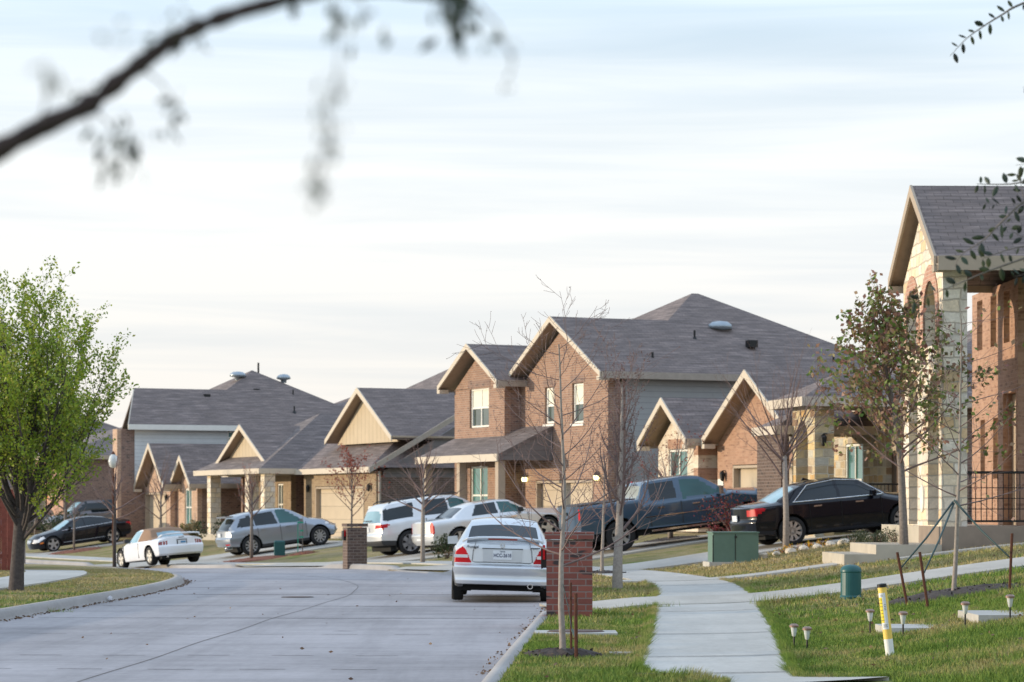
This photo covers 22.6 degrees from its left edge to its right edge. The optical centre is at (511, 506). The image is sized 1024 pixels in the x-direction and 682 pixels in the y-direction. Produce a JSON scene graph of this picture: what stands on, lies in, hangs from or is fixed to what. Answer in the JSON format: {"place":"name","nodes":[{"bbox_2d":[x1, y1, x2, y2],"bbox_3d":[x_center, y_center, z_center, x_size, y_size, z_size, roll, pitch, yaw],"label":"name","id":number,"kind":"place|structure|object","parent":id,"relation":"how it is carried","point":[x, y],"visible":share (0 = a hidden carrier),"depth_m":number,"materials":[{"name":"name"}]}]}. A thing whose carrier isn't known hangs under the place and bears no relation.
{"place":"outdoors","nodes":[
{"label":"outdoors","id":0,"kind":"place"},
{"bbox_2d":[0,570,86,589],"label":"sidewalk","id":1,"kind":"structure","parent":0,"point":[34,577],"depth_m":52.01,"materials":[{"name":"concrete"}]},
{"bbox_2d":[26,539,130,554],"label":"driveway","id":2,"kind":"structure","parent":0,"point":[94,545],"depth_m":118.15,"materials":[{"name":"concrete"}]},
{"bbox_2d":[27,516,131,551],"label":"black saloon","id":3,"kind":"object","parent":2,"relation":"on","point":[90,529],"visible":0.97,"depth_m":118.42,"materials":[{"name":"paint"}]},
{"bbox_2d":[65,517,111,529],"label":"side window","id":4,"kind":"structure","parent":3,"relation":"in","point":[88,521],"depth_m":118.64,"materials":[{"name":"black glass"}]},
{"bbox_2d":[0,564,173,607],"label":"lawn","id":5,"kind":"structure","parent":0,"point":[45,567],"depth_m":49.83,"materials":[{"name":"green plant"}]},
{"bbox_2d":[0,489,14,570],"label":"board fence","id":6,"kind":"object","parent":5,"relation":"on","point":[6,529],"visible":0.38,"depth_m":58.92,"materials":[{"name":"wood"}]},
{"bbox_2d":[0,255,138,590],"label":"pear tree","id":7,"kind":"object","parent":5,"relation":"on","point":[21,446],"visible":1,"depth_m":43.70,"materials":[{"name":"green plant"}]},
{"bbox_2d":[85,451,154,566],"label":"bare tree","id":8,"kind":"object","parent":5,"relation":"on","point":[116,491],"visible":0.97,"depth_m":65.97,"materials":[{"name":"brown plant"}]},
{"bbox_2d":[87,541,342,567],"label":"driveway","id":9,"kind":"structure","parent":0,"point":[289,549],"depth_m":96.22,"materials":[{"name":"concrete"}]},
{"bbox_2d":[215,508,336,554],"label":"grey crossover","id":10,"kind":"object","parent":9,"relation":"on","point":[271,526],"visible":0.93,"depth_m":96.19,"materials":[{"name":"paint"}]},
{"bbox_2d":[217,519,232,530],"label":"rear window","id":11,"kind":"structure","parent":10,"relation":"in","point":[227,523],"depth_m":96.05,"materials":[{"name":"clear glass"}]},
{"bbox_2d":[237,511,276,527],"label":"side window","id":12,"kind":"structure","parent":10,"relation":"in","point":[264,518],"depth_m":96.03,"materials":[{"name":"grey glass"}]},
{"bbox_2d":[274,509,298,522],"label":"side window","id":13,"kind":"structure","parent":10,"relation":"in","point":[283,516],"depth_m":96.48,"materials":[{"name":"teal glass"}]},
{"bbox_2d":[0,0,517,210],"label":"oak tree","id":14,"kind":"object","parent":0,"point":[87,103],"visible":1,"depth_m":2.99,"materials":[{"name":"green plant"}]},
{"bbox_2d":[0,563,545,681],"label":"road","id":15,"kind":"structure","parent":0,"point":[380,630],"depth_m":32.46,"materials":[{"name":"concrete"}]},
{"bbox_2d":[0,564,184,621],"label":"kerb","id":16,"kind":"structure","parent":15,"relation":"on","point":[12,612],"depth_m":41.53,"materials":[{"name":"concrete"}]},
{"bbox_2d":[116,527,202,567],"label":"white convertible","id":17,"kind":"object","parent":15,"relation":"on","point":[154,546],"visible":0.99,"depth_m":89.22,"materials":[{"name":"paint"}]},
{"bbox_2d":[77,568,357,681],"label":"road joints","id":18,"kind":"object","parent":15,"relation":"on","point":[216,636],"visible":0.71,"depth_m":30.89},
{"bbox_2d":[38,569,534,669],"bbox_3d":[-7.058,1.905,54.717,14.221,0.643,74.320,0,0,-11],"label":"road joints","id":19,"kind":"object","parent":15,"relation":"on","point":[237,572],"visible":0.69,"depth_m":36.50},
{"bbox_2d":[26,559,547,681],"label":"kerb","id":20,"kind":"structure","parent":15,"relation":"on","point":[505,661],"depth_m":67.97,"materials":[{"name":"concrete"}]},
{"bbox_2d":[448,517,559,601],"bbox_3d":[-0.145,0.891,44.359,2.000,1.409,4.411,2,0,0],"label":"silver sedan","id":21,"kind":"object","parent":15,"relation":"on","point":[488,554],"visible":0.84,"depth_m":42.27,"materials":[{"name":"paint"}]},
{"bbox_2d":[0,547,1023,679],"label":"fallen leaves","id":22,"kind":"object","parent":15,"relation":"on","point":[302,648],"visible":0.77,"depth_m":36.12,"materials":[{"name":"brown plant"}]},
{"bbox_2d":[235,539,570,566],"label":"driveway","id":23,"kind":"structure","parent":0,"point":[404,557],"depth_m":79.85,"materials":[{"name":"concrete"}]},
{"bbox_2d":[363,491,469,554],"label":"silver suv","id":24,"kind":"object","parent":23,"relation":"on","point":[389,529],"visible":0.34,"depth_m":81.51,"materials":[{"name":"paint"}]},
{"bbox_2d":[411,499,558,551],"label":"silver saloon","id":25,"kind":"object","parent":23,"relation":"on","point":[454,520],"visible":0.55,"depth_m":79.63,"materials":[{"name":"paint"}]},
{"bbox_2d":[435,508,461,518],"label":"rear window","id":26,"kind":"structure","parent":25,"relation":"in","point":[449,513],"depth_m":79.71,"materials":[{"name":"clear glass"}]},
{"bbox_2d":[472,502,497,515],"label":"side window","id":27,"kind":"structure","parent":25,"relation":"in","point":[479,509],"depth_m":79.59,"materials":[{"name":"grey glass"}]},
{"bbox_2d":[496,501,525,512],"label":"side window","id":28,"kind":"structure","parent":25,"relation":"in","point":[513,507],"depth_m":79.92,"materials":[{"name":"teal glass"}]},
{"bbox_2d":[26,554,888,681],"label":"sidewalk","id":29,"kind":"structure","parent":0,"point":[712,639],"depth_m":28.03,"materials":[{"name":"concrete"}]},
{"bbox_2d":[630,570,780,672],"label":"sidewalk joints","id":30,"kind":"object","parent":29,"relation":"on","point":[721,655],"visible":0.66,"depth_m":23.98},
{"bbox_2d":[0,0,1023,427],"label":"sky","id":31,"kind":"structure","parent":0,"point":[762,158],"materials":[{"name":"white"}]},
{"bbox_2d":[25,532,1022,681],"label":"lawn","id":32,"kind":"structure","parent":0,"point":[210,548],"depth_m":68.30,"materials":[{"name":"green plant"}]},
{"bbox_2d":[26,509,50,530],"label":"shrub","id":33,"kind":"object","parent":32,"relation":"on","point":[32,524],"visible":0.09,"depth_m":139.76,"materials":[{"name":"plant"}]},
{"bbox_2d":[26,510,86,531],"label":"dark shrub row","id":34,"kind":"object","parent":32,"relation":"on","point":[52,523],"visible":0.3,"depth_m":132.44,"materials":[{"name":"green plant"}]},
{"bbox_2d":[1,414,118,444],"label":"brick house","id":35,"kind":"structure","parent":32,"relation":"on","point":[106,426],"depth_m":165.20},
{"bbox_2d":[2,427,121,532],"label":"brick house","id":36,"kind":"structure","parent":32,"relation":"on","point":[99,482],"depth_m":138.92,"materials":[{"name":"brick"}]},
{"bbox_2d":[50,494,100,554],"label":"bare tree","id":37,"kind":"object","parent":32,"relation":"on","point":[73,550],"visible":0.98,"depth_m":116.55,"materials":[{"name":"brown plant"}]},
{"bbox_2d":[47,459,105,519],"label":"bare tree","id":38,"kind":"object","parent":32,"relation":"on","point":[65,509],"visible":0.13,"depth_m":128.94,"materials":[{"name":"brown plant"}]},
{"bbox_2d":[42,499,111,529],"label":"dark suv","id":39,"kind":"object","parent":32,"relation":"on","point":[92,508],"visible":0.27,"depth_m":135.83,"materials":[{"name":"paint"}]},
{"bbox_2d":[108,451,118,545],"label":"street lamp","id":40,"kind":"object","parent":32,"relation":"on","point":[112,460],"visible":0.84,"depth_m":117.45,"materials":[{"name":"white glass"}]},
{"bbox_2d":[127,442,197,526],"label":"bare tree","id":41,"kind":"object","parent":32,"relation":"on","point":[161,495],"visible":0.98,"depth_m":109.97,"materials":[{"name":"brown plant"}]},
{"bbox_2d":[175,519,201,538],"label":"tan grass clump","id":42,"kind":"object","parent":32,"relation":"on","point":[187,527],"visible":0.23,"depth_m":107.19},
{"bbox_2d":[193,513,224,537],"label":"evergreen shrub","id":43,"kind":"object","parent":32,"relation":"on","point":[207,528],"visible":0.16,"depth_m":103.36,"materials":[{"name":"green plant"}]},
{"bbox_2d":[113,363,349,537],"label":"gabled house","id":44,"kind":"structure","parent":32,"relation":"on","point":[192,430],"depth_m":122.56,"materials":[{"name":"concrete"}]},
{"bbox_2d":[145,493,166,528],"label":"garage door","id":45,"kind":"structure","parent":44,"relation":"in","point":[151,521],"depth_m":121.39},
{"bbox_2d":[186,489,190,523],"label":"window","id":46,"kind":"structure","parent":44,"relation":"in","point":[188,496],"depth_m":117.49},
{"bbox_2d":[223,462,286,561],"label":"bare tree","id":47,"kind":"object","parent":32,"relation":"on","point":[251,558],"visible":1,"depth_m":93.39,"materials":[{"name":"brown plant"}]},
{"bbox_2d":[274,541,284,555],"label":"cable box","id":48,"kind":"object","parent":32,"relation":"on","point":[279,548],"visible":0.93,"depth_m":93.46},
{"bbox_2d":[289,516,316,555],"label":"young sapling","id":49,"kind":"object","parent":32,"relation":"on","point":[302,552],"visible":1,"depth_m":93.18,"materials":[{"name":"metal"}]},
{"bbox_2d":[193,369,479,539],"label":"tan house","id":50,"kind":"structure","parent":32,"relation":"on","point":[386,423],"depth_m":104.89,"materials":[{"name":"concrete"}]},
{"bbox_2d":[278,484,282,507],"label":"window","id":51,"kind":"structure","parent":50,"relation":"in","point":[280,486],"depth_m":111.91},
{"bbox_2d":[315,486,363,535],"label":"garage door","id":52,"kind":"structure","parent":50,"relation":"in","point":[328,506],"depth_m":104.23,"materials":[{"name":"metal"}]},
{"bbox_2d":[341,523,367,568],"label":"brick mailbox","id":53,"kind":"object","parent":32,"relation":"on","point":[354,537],"visible":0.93,"depth_m":72.25,"materials":[{"name":"brown brick"}]},
{"bbox_2d":[320,443,390,522],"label":"bare tree","id":54,"kind":"object","parent":32,"relation":"on","point":[347,461],"visible":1,"depth_m":94.62,"materials":[{"name":"brown plant"}]},
{"bbox_2d":[366,438,471,561],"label":"bare tree","id":55,"kind":"object","parent":32,"relation":"on","point":[423,502],"visible":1,"depth_m":73.67,"materials":[{"name":"brown plant"}]},
{"bbox_2d":[429,533,454,558],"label":"evergreen shrub","id":56,"kind":"object","parent":32,"relation":"on","point":[444,541],"visible":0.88,"depth_m":76.49,"materials":[{"name":"green plant"}]},
{"bbox_2d":[48,575,899,681],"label":"edge grass","id":57,"kind":"structure","parent":32,"relation":"on","point":[788,656],"depth_m":25.93,"materials":[{"name":"plant"}]},
{"bbox_2d":[449,275,679,657],"bbox_3d":[0.489,-0.367,24.804,2.247,3.797,2.139,0,0,0],"label":"bare sapling","id":58,"kind":"object","parent":32,"relation":"on","point":[561,650],"visible":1,"depth_m":24.66,"materials":[{"name":"brown plant"}]},
{"bbox_2d":[541,532,593,616],"bbox_3d":[0.734,0.994,33.751,0.697,1.310,0.644,0,0,2],"label":"brick mailbox","id":59,"kind":"object","parent":32,"relation":"on","point":[578,575],"visible":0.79,"depth_m":33.45,"materials":[{"name":"red brick"}]},
{"bbox_2d":[569,582,571,648],"bbox_3d":[0.566,1.140,24.550,0.030,0.820,0.023,0,0,0],"label":"tree stake","id":60,"kind":"object","parent":32,"relation":"on","point":[570,583],"visible":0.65,"depth_m":24.54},
{"bbox_2d":[574,593,577,660],"bbox_3d":[0.597,1.181,23.850,0.039,0.740,0.033,0,0,0],"label":"tree stake","id":61,"kind":"object","parent":32,"relation":"on","point":[575,625],"visible":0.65,"depth_m":23.84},
{"bbox_2d":[535,629,617,635],"bbox_3d":[0.720,1.474,28.900,0.920,0.150,0.680,0,0,0],"label":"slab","id":62,"kind":"object","parent":32,"relation":"on","point":[596,632],"visible":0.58,"depth_m":28.69,"materials":[{"name":"concrete"}]},
{"bbox_2d":[571,444,636,573],"bbox_3d":[1.986,0.031,55.915,1.529,3.081,1.268,0,0,0],"label":"bare tree","id":63,"kind":"object","parent":32,"relation":"on","point":[601,570],"visible":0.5,"depth_m":55.86,"materials":[{"name":"brown plant"}]},
{"bbox_2d":[589,331,659,589],"bbox_3d":[1.897,-0.772,45.072,1.224,4.642,1.766,0,0,32],"label":"bare tree","id":64,"kind":"object","parent":32,"relation":"on","point":[620,491],"visible":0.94,"depth_m":45.04,"materials":[{"name":"brown plant"}]},
{"bbox_2d":[415,293,866,533],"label":"brick house","id":65,"kind":"structure","parent":32,"relation":"on","point":[701,331],"depth_m":83.63,"materials":[{"name":"brick"}]},
{"bbox_2d":[472,466,487,500],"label":"window","id":66,"kind":"structure","parent":65,"relation":"in","point":[476,496],"depth_m":87.59,"materials":[{"name":"glass"}]},
{"bbox_2d":[472,388,488,427],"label":"window","id":67,"kind":"structure","parent":65,"relation":"in","point":[480,397],"depth_m":87.52,"materials":[{"name":"glass"}]},
{"bbox_2d":[547,388,553,423],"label":"window","id":68,"kind":"structure","parent":65,"relation":"in","point":[550,407],"depth_m":83.99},
{"bbox_2d":[536,480,592,506],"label":"garage door","id":69,"kind":"structure","parent":65,"relation":"in","point":[552,492],"depth_m":83.47,"materials":[{"name":"metal"}]},
{"bbox_2d":[574,383,582,422],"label":"window","id":70,"kind":"structure","parent":65,"relation":"in","point":[579,392],"depth_m":82.12,"materials":[{"name":"glass"}]},
{"bbox_2d":[629,415,704,542],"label":"bare tree","id":71,"kind":"object","parent":32,"relation":"on","point":[674,471],"visible":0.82,"depth_m":70.35,"materials":[{"name":"brown plant"}]},
{"bbox_2d":[695,490,757,530],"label":"red shrub","id":72,"kind":"object","parent":32,"relation":"on","point":[727,525],"visible":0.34,"depth_m":65.84,"materials":[{"name":"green plant"}]},
{"bbox_2d":[703,531,759,566],"bbox_3d":[4.870,1.003,56.400,1.200,0.890,1.000,0,0,-4],"label":"transformer box","id":73,"kind":"object","parent":32,"relation":"on","point":[724,547],"visible":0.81,"depth_m":56.00,"materials":[{"name":"green metal"}]},
{"bbox_2d":[637,356,903,533],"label":"brick house","id":74,"kind":"structure","parent":32,"relation":"on","point":[726,463],"depth_m":74.67,"materials":[{"name":"brick"}]},
{"bbox_2d":[670,449,687,475],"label":"window","id":75,"kind":"structure","parent":74,"relation":"in","point":[684,455],"depth_m":76.75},
{"bbox_2d":[733,464,791,487],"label":"garage door","id":76,"kind":"structure","parent":74,"relation":"in","point":[743,475],"depth_m":73.68,"materials":[{"name":"metal"}]},
{"bbox_2d":[709,328,852,546],"bbox_3d":[6.217,-1.471,59.159,3.634,5.171,3.543,0,0,0],"label":"bare tree","id":77,"kind":"object","parent":32,"relation":"on","point":[783,457],"visible":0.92,"depth_m":59.24,"materials":[{"name":"brown plant"}]},
{"bbox_2d":[541,540,1023,625],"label":"lawn grass","id":78,"kind":"structure","parent":32,"relation":"on","point":[627,590],"depth_m":41.88,"materials":[{"name":"plant"}]},
{"bbox_2d":[802,626,811,648],"bbox_3d":[2.870,1.318,24.900,0.096,0.300,0.095,0,0,0],"label":"solar light","id":79,"kind":"object","parent":32,"relation":"on","point":[806,629],"visible":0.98,"depth_m":24.88,"materials":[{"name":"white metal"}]},
{"bbox_2d":[840,564,861,599],"bbox_3d":[4.660,1.060,35.200,0.310,0.524,0.310,0,0,0],"label":"utility pedestal","id":80,"kind":"object","parent":32,"relation":"on","point":[850,580],"visible":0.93,"depth_m":35.08,"materials":[{"name":"plastic"}]},
{"bbox_2d":[839,529,869,549],"bbox_3d":[7.366,0.738,54.781,0.695,0.498,0.702,0,0,0],"label":"clipped shrub","id":81,"kind":"object","parent":32,"relation":"on","point":[857,535],"visible":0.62,"depth_m":54.77,"materials":[{"name":"green plant"}]},
{"bbox_2d":[865,609,874,632],"bbox_3d":[3.720,1.215,26.600,0.096,0.300,0.095,0,0,0],"label":"solar light","id":82,"kind":"object","parent":32,"relation":"on","point":[869,613],"visible":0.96,"depth_m":26.58,"materials":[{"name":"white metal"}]},
{"bbox_2d":[860,529,885,541],"bbox_3d":[7.688,0.710,54.256,0.657,0.463,0.688,0,0,0],"label":"clipped shrub","id":83,"kind":"object","parent":32,"relation":"on","point":[873,537],"visible":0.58,"depth_m":54.26,"materials":[{"name":"green plant"}]},
{"bbox_2d":[751,330,1015,537],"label":"stone porch house","id":84,"kind":"structure","parent":32,"relation":"on","point":[812,460],"depth_m":64.67,"materials":[{"name":"beige stone"}]},
{"bbox_2d":[846,443,862,481],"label":"window","id":85,"kind":"structure","parent":84,"relation":"in","point":[854,460],"depth_m":66.97,"materials":[{"name":"glass"}]},
{"bbox_2d":[892,454,897,491],"bbox_3d":[9.705,-0.290,64.272,0.060,2.080,0.810,0,0,-12],"label":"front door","id":86,"kind":"structure","parent":84,"relation":"in","point":[894,468],"depth_m":64.47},
{"bbox_2d":[877,583,893,655],"bbox_3d":[3.387,1.073,23.150,0.087,0.762,0.087,-7,0,0],"label":"marker post","id":87,"kind":"object","parent":32,"relation":"on","point":[885,618],"visible":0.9,"depth_m":23.11,"materials":[{"name":"white plastic"}]},
{"bbox_2d":[878,523,898,541],"bbox_3d":[7.971,0.636,53.135,0.733,0.585,0.958,0,0,0],"label":"clipped shrub","id":88,"kind":"object","parent":32,"relation":"on","point":[890,537],"visible":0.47,"depth_m":52.98,"materials":[{"name":"green plant"}]},
{"bbox_2d":[896,552,907,604],"bbox_3d":[4.767,0.939,31.200,0.177,0.766,0.033,0,0,0],"label":"tree stake","id":89,"kind":"object","parent":32,"relation":"on","point":[902,578],"visible":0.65,"depth_m":31.19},
{"bbox_2d":[901,501,953,566],"bbox_3d":[5.127,0.358,31.650,0.026,0.849,1.224,0,0,42],"label":"tree strap","id":90,"kind":"object","parent":89,"relation":"attached to","point":[933,528],"visible":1,"depth_m":31.70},
{"bbox_2d":[898,611,907,637],"bbox_3d":[3.880,1.190,25.400,0.096,0.300,0.095,0,0,0],"label":"solar light","id":91,"kind":"object","parent":32,"relation":"on","point":[902,614],"visible":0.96,"depth_m":25.38,"materials":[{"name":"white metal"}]},
{"bbox_2d":[875,624,945,633],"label":"step slab","id":92,"kind":"structure","parent":32,"relation":"on","point":[894,627],"depth_m":26.42,"materials":[{"name":"concrete"}]},
{"bbox_2d":[806,270,1016,543],"bbox_3d":[7.400,-1.666,48.341,3.970,5.534,3.403,0,0,21],"label":"leafy tree","id":93,"kind":"object","parent":32,"relation":"on","point":[883,335],"visible":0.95,"depth_m":48.18,"materials":[{"name":"green plant"}]},
{"bbox_2d":[822,185,1023,565],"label":"portico house","id":94,"kind":"structure","parent":32,"relation":"on","point":[938,224],"depth_m":50.09,"materials":[{"name":"beige stone"}]},
{"bbox_2d":[1012,394,1015,524],"bbox_3d":[10.181,-0.940,51.330,0.060,2.640,1.110,0,0,-1],"label":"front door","id":95,"kind":"structure","parent":94,"relation":"in","point":[1013,396],"depth_m":51.77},
{"bbox_2d":[918,552,928,607],"bbox_3d":[4.874,0.919,30.250,0.144,0.765,0.033,0,0,0],"label":"tree stake","id":96,"kind":"object","parent":32,"relation":"on","point":[923,579],"visible":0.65,"depth_m":30.24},
{"bbox_2d":[924,503,954,573],"bbox_3d":[5.200,0.382,31.176,0.026,0.861,1.980,0,0,20],"label":"tree strap","id":97,"kind":"object","parent":96,"relation":"attached to","point":[944,526],"visible":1,"depth_m":31.27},
{"bbox_2d":[862,297,1023,605],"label":"staked sapling","id":98,"kind":"object","parent":32,"relation":"on","point":[953,590],"visible":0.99,"depth_m":32.07,"materials":[{"name":"brown plant"}]},
{"bbox_2d":[954,499,1009,557],"bbox_3d":[5.795,0.275,31.561,0.026,0.725,1.234,0,0,-24],"label":"tree strap","id":99,"kind":"object","parent":98,"relation":"attached to","point":[977,526],"visible":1,"depth_m":31.60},
{"bbox_2d":[960,601,969,624],"bbox_3d":[4.550,1.104,25.700,0.096,0.300,0.095,0,0,0],"label":"solar light","id":100,"kind":"object","parent":32,"relation":"on","point":[965,604],"visible":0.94,"depth_m":25.68,"materials":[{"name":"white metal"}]},
{"bbox_2d":[910,0,1023,313],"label":"live oak tree","id":101,"kind":"object","parent":32,"relation":"on","point":[982,252],"visible":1,"depth_m":13.00,"materials":[{"name":"green plant"}]},
{"bbox_2d":[958,610,1022,622],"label":"step slab","id":102,"kind":"structure","parent":32,"relation":"on","point":[979,615],"depth_m":26.28,"materials":[{"name":"concrete"}]},
{"bbox_2d":[1005,594,1014,618],"bbox_3d":[5.020,1.036,25.800,0.096,0.300,0.095,0,0,0],"label":"solar light","id":103,"kind":"object","parent":32,"relation":"on","point":[1009,597],"visible":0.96,"depth_m":25.78,"materials":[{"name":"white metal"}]},
{"bbox_2d":[1008,533,1013,589],"bbox_3d":[6.038,0.737,31.000,0.068,0.821,0.033,0,0,0],"label":"tree stake","id":104,"kind":"object","parent":32,"relation":"on","point":[1010,562],"visible":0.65,"depth_m":30.99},
{"bbox_2d":[388,534,707,570],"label":"driveway","id":105,"kind":"structure","parent":0,"point":[637,548],"depth_m":67.42,"materials":[{"name":"concrete"}]},
{"bbox_2d":[557,475,756,550],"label":"blue pickup","id":106,"kind":"object","parent":105,"relation":"on","point":[682,496],"visible":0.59,"depth_m":67.52,"materials":[{"name":"paint"}]},
{"bbox_2d":[623,563,839,582],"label":"walkway","id":107,"kind":"structure","parent":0,"point":[777,572],"depth_m":48.92,"materials":[{"name":"concrete"}]},
{"bbox_2d":[592,532,880,570],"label":"driveway","id":108,"kind":"structure","parent":0,"point":[684,560],"depth_m":59.85,"materials":[{"name":"concrete"}]},
{"bbox_2d":[729,477,898,544],"bbox_3d":[7.598,0.017,60.864,4.928,1.530,2.100,-6,1,-15],"label":"black sedan","id":109,"kind":"object","parent":108,"relation":"on","point":[827,505],"visible":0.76,"depth_m":59.97,"materials":[{"name":"paint"}]},
{"bbox_2d":[496,587,1023,681],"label":"lawn grass","id":110,"kind":"structure","parent":0,"point":[1004,644],"depth_m":23.68,"materials":[{"name":"plant"}]},
{"bbox_2d":[540,557,1023,610],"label":"driveway","id":111,"kind":"structure","parent":0,"point":[912,577],"depth_m":38.42,"materials":[{"name":"concrete"}]},
{"bbox_2d":[900,542,1023,559],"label":"walkway","id":112,"kind":"structure","parent":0,"point":[941,553],"depth_m":47.30,"materials":[{"name":"concrete"}]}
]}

